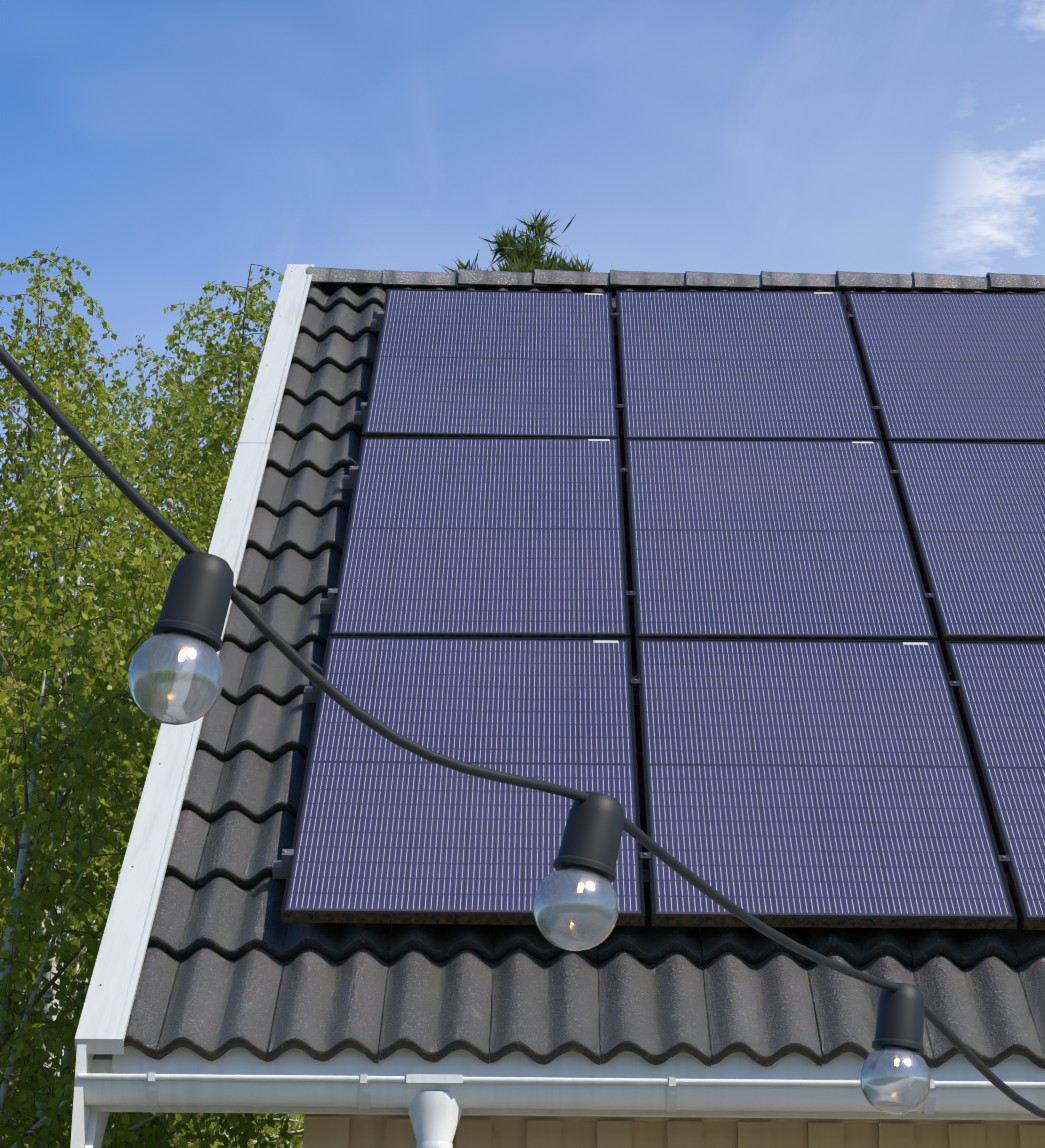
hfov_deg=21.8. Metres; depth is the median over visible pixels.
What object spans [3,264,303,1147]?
birch
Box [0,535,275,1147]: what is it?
birch
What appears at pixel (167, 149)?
sky
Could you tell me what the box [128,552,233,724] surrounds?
festoon bulb
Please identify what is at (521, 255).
pine
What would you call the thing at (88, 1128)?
barge board
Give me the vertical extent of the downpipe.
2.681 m
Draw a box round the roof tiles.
[124,283,1044,1068]
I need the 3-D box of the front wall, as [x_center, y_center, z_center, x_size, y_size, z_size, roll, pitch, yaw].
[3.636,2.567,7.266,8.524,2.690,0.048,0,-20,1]
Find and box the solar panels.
[281,289,1044,929]
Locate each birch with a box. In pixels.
[0,247,301,1147]
[0,321,299,1147]
[0,339,305,1147]
[0,469,294,1147]
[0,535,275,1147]
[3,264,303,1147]
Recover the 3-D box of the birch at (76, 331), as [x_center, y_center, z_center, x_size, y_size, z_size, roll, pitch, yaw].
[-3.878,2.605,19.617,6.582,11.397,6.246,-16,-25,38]
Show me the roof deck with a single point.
(330, 287)
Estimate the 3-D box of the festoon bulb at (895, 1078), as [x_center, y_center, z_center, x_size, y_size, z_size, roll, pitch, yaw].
[0.340,0.432,2.457,0.063,0.117,0.063,8,-19,0]
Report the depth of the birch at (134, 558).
14.98 m
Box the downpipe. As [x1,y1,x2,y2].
[406,1074,462,1147]
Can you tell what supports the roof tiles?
attached to the roof deck
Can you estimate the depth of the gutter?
7.23 m
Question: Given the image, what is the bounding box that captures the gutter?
[78,1073,1044,1113]
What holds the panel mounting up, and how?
attached to the roof tiles
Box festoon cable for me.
[0,344,1044,1118]
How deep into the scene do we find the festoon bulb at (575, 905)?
2.03 m
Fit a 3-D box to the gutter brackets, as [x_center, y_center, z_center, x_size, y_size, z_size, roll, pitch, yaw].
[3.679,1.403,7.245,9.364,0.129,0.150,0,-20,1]
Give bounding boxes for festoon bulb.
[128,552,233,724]
[533,792,623,950]
[860,983,930,1114]
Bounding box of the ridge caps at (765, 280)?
[307,266,1044,290]
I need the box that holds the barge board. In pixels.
[70,1042,109,1147]
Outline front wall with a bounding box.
[303,1114,1044,1147]
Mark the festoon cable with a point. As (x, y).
(78, 438)
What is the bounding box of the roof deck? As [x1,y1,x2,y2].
[94,283,1044,1059]
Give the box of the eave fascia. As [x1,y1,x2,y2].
[90,1046,1044,1119]
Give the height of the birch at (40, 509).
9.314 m
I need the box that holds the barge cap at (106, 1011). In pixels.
[75,264,314,1053]
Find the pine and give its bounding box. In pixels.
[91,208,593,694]
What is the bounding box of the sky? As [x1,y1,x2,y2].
[0,0,1044,1147]
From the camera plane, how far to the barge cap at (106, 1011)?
8.48 m
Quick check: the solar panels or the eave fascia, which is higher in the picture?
the solar panels
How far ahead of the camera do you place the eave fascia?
7.34 m
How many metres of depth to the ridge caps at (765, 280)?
12.85 m
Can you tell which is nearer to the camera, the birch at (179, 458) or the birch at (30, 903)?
the birch at (30, 903)
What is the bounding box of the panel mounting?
[272,311,1010,884]
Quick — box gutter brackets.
[147,1072,935,1114]

